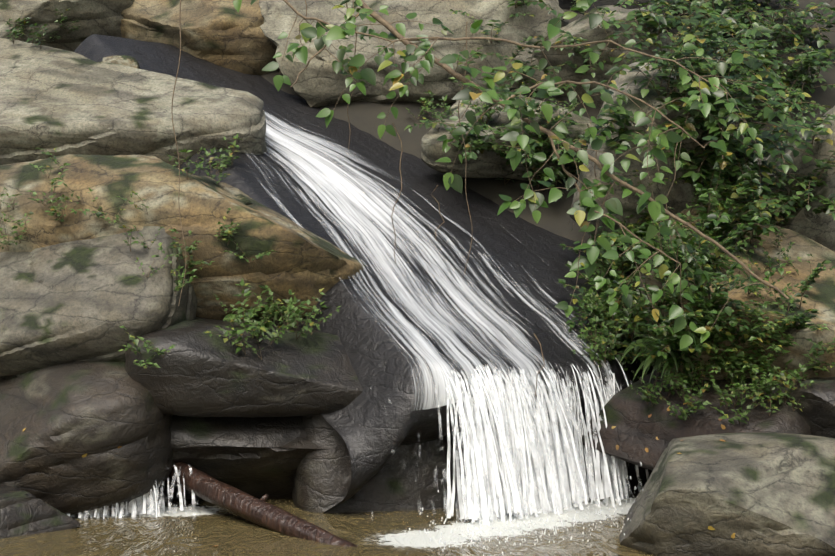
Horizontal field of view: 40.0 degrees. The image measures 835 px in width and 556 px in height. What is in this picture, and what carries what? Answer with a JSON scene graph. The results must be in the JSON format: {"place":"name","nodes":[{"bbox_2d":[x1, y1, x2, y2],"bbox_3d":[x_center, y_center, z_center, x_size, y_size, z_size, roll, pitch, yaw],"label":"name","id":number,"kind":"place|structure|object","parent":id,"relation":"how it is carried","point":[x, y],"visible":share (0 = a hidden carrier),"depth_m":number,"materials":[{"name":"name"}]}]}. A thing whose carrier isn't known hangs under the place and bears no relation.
{"place":"outdoors","nodes":[
{"label":"outdoors","id":0,"kind":"place"},
{"bbox_2d":[0,498,653,555],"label":"pool water","id":1,"kind":"structure","parent":0,"point":[206,528],"depth_m":7.14,"materials":[{"name":"liquid"}]},
{"bbox_2d":[0,484,80,538],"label":"rock","id":2,"kind":"object","parent":1,"relation":"in","point":[22,512],"visible":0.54,"depth_m":7.22,"materials":[{"name":"grey stone"}]},
{"bbox_2d":[0,361,174,514],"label":"rock","id":3,"kind":"object","parent":1,"relation":"in","point":[67,415],"visible":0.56,"depth_m":7.51,"materials":[{"name":"grey stone"}]},
{"bbox_2d":[0,226,196,375],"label":"rock","id":4,"kind":"object","parent":3,"relation":"on","point":[74,301],"visible":0.58,"depth_m":7.81,"materials":[{"name":"grey stone"}]},
{"bbox_2d":[166,462,356,546],"bbox_3d":[-1.308,1.417,7.671,2.800,0.710,0.177,0,0,42],"label":"fallen log","id":5,"kind":"object","parent":1,"relation":"in","point":[212,490],"visible":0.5,"depth_m":7.41,"materials":[{"name":"brown wood"}]},
{"bbox_2d":[23,403,734,545],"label":"leaf litter","id":6,"kind":"object","parent":1,"relation":"on","point":[646,450],"visible":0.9,"depth_m":7.63,"materials":[{"name":"orange plant"}]},
{"bbox_2d":[574,369,811,470],"bbox_3d":[2.022,1.039,8.261,1.684,1.173,1.418,0,0,23],"label":"rock","id":7,"kind":"object","parent":1,"relation":"on","point":[635,432],"visible":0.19,"depth_m":7.92,"materials":[{"name":"grey stone"}]},
{"bbox_2d":[785,376,834,437],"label":"rock","id":8,"kind":"object","parent":7,"relation":"on","point":[817,403],"visible":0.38,"depth_m":7.54,"materials":[{"name":"grey stone"}]},
{"bbox_2d":[619,432,834,555],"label":"rock","id":9,"kind":"object","parent":1,"relation":"in","point":[766,494],"visible":0.94,"depth_m":6.52,"materials":[{"name":"grey stone"}]},
{"bbox_2d":[67,358,648,525],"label":"waterfall strands","id":10,"kind":"object","parent":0,"point":[517,468],"visible":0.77,"depth_m":7.80},
{"bbox_2d":[405,462,642,555],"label":"water spray","id":11,"kind":"object","parent":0,"point":[506,539],"visible":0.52,"depth_m":7.25,"materials":[{"name":"white liquid"}]},
{"bbox_2d":[260,0,834,498],"bbox_3d":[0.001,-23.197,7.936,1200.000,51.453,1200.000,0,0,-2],"label":"terrain","id":12,"kind":"structure","parent":0,"point":[554,218],"depth_m":12.23,"materials":[{"name":"grey stone"}]},
{"bbox_2d":[0,0,133,51],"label":"rock","id":13,"kind":"object","parent":12,"relation":"on","point":[101,17],"visible":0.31,"depth_m":12.95,"materials":[{"name":"grey stone"}]},
{"bbox_2d":[0,154,366,326],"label":"rock","id":14,"kind":"object","parent":12,"relation":"on","point":[301,263],"visible":0.31,"depth_m":8.22,"materials":[{"name":"brown stone"}]},
{"bbox_2d":[120,0,276,74],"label":"rock","id":15,"kind":"object","parent":12,"relation":"on","point":[224,33],"visible":0.33,"depth_m":12.73,"materials":[{"name":"brown stone"}]},
{"bbox_2d":[142,415,439,498],"bbox_3d":[-0.955,1.146,8.612,2.668,1.600,1.649,0,0,-2],"label":"rock","id":16,"kind":"object","parent":12,"relation":"on","point":[258,457],"visible":0.21,"depth_m":7.92,"materials":[{"name":"black stone"}]},
{"bbox_2d":[125,317,362,417],"bbox_3d":[-1.095,0.602,8.199,1.880,0.705,1.226,0,0,-2],"label":"ledge rock","id":17,"kind":"object","parent":16,"relation":"on","point":[199,373],"visible":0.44,"depth_m":7.70,"materials":[{"name":"grey stone"}]},
{"bbox_2d":[74,34,651,512],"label":"rock slope","id":18,"kind":"structure","parent":12,"relation":"on","point":[370,414],"depth_m":9.33,"materials":[{"name":"grey stone"}]},
{"bbox_2d":[102,55,139,68],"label":"rock","id":19,"kind":"object","parent":18,"relation":"on","point":[129,61],"visible":0.31,"depth_m":11.37,"materials":[{"name":"beige stone"}]},
{"bbox_2d":[0,38,266,166],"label":"rock","id":20,"kind":"object","parent":18,"relation":"on","point":[65,102],"visible":0.73,"depth_m":10.26,"materials":[{"name":"grey stone"}]},
{"bbox_2d":[0,69,834,423],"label":"grass leaf","id":21,"kind":"object","parent":18,"relation":"on","point":[742,361],"depth_m":7.96,"materials":[{"name":"green plant"}]},
{"bbox_2d":[5,0,834,364],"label":"shrub","id":22,"kind":"object","parent":18,"relation":"on","point":[717,22],"visible":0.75,"depth_m":8.96,"materials":[{"name":"green plant"}]},
{"bbox_2d":[247,106,637,409],"bbox_3d":[-0.331,-0.596,10.280,3.102,3.011,5.156,0,0,-32],"label":"water veil on slab","id":23,"kind":"object","parent":18,"relation":"on","point":[334,181],"visible":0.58,"depth_m":9.07,"materials":[{"name":"white liquid"}]},
{"bbox_2d":[292,415,476,512],"bbox_3d":[-0.245,1.366,8.430,1.357,1.392,1.125,0,0,-9],"label":"rock","id":24,"kind":"object","parent":12,"relation":"on","point":[322,479],"visible":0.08,"depth_m":7.92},
{"bbox_2d":[259,0,568,106],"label":"rock","id":25,"kind":"object","parent":12,"relation":"on","point":[320,82],"visible":0.33,"depth_m":12.34,"materials":[{"name":"grey stone"}]},
{"bbox_2d":[0,0,834,423],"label":"twigs and vines","id":26,"kind":"object","parent":12,"relation":"on","point":[466,80],"visible":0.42,"depth_m":7.73,"materials":[{"name":"green plant"}]},
{"bbox_2d":[233,0,771,348],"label":"broad leaf foliage","id":27,"kind":"object","parent":26,"relation":"attached to","point":[583,206],"visible":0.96,"depth_m":6.78,"materials":[{"name":"green plant"}]},
{"bbox_2d":[421,91,594,180],"bbox_3d":[1.094,-1.444,11.514,2.315,0.963,0.984,0,0,-17],"label":"rock","id":28,"kind":"object","parent":12,"relation":"on","point":[488,164],"visible":0.35,"depth_m":11.10,"materials":[{"name":"grey stone"}]},
{"bbox_2d":[499,421,611,488],"bbox_3d":[0.909,1.338,8.934,2.808,1.829,1.302,0,0,-2],"label":"rock","id":29,"kind":"object","parent":12,"relation":"on","point":[579,452],"depth_m":8.50,"materials":[{"name":"grey stone"}]},
{"bbox_2d":[533,5,684,106],"bbox_3d":[2.131,-2.354,12.655,1.768,1.232,1.436,0,0,-2],"label":"rock","id":30,"kind":"object","parent":12,"relation":"on","point":[579,27],"visible":0.27,"depth_m":12.29,"materials":[{"name":"grey stone"}]},
{"bbox_2d":[570,62,771,251],"bbox_3d":[2.155,-0.979,9.922,1.686,1.839,1.476,0,0,-34],"label":"rock","id":31,"kind":"object","parent":12,"relation":"on","point":[680,196],"visible":0.23,"depth_m":9.39,"materials":[{"name":"grey stone"}]},
{"bbox_2d":[558,0,788,29],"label":"rock","id":32,"kind":"object","parent":12,"relation":"on","point":[566,4],"depth_m":14.18,"materials":[{"name":"brown stone"}]},
{"bbox_2d":[639,208,834,381],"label":"rock","id":33,"kind":"object","parent":12,"relation":"on","point":[821,297],"visible":0.15,"depth_m":8.18,"materials":[{"name":"brown stone"}]},
{"bbox_2d":[754,106,834,251],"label":"rock","id":34,"kind":"object","parent":12,"relation":"on","point":[819,228],"visible":0.21,"depth_m":9.40,"materials":[{"name":"stone"}]}
]}

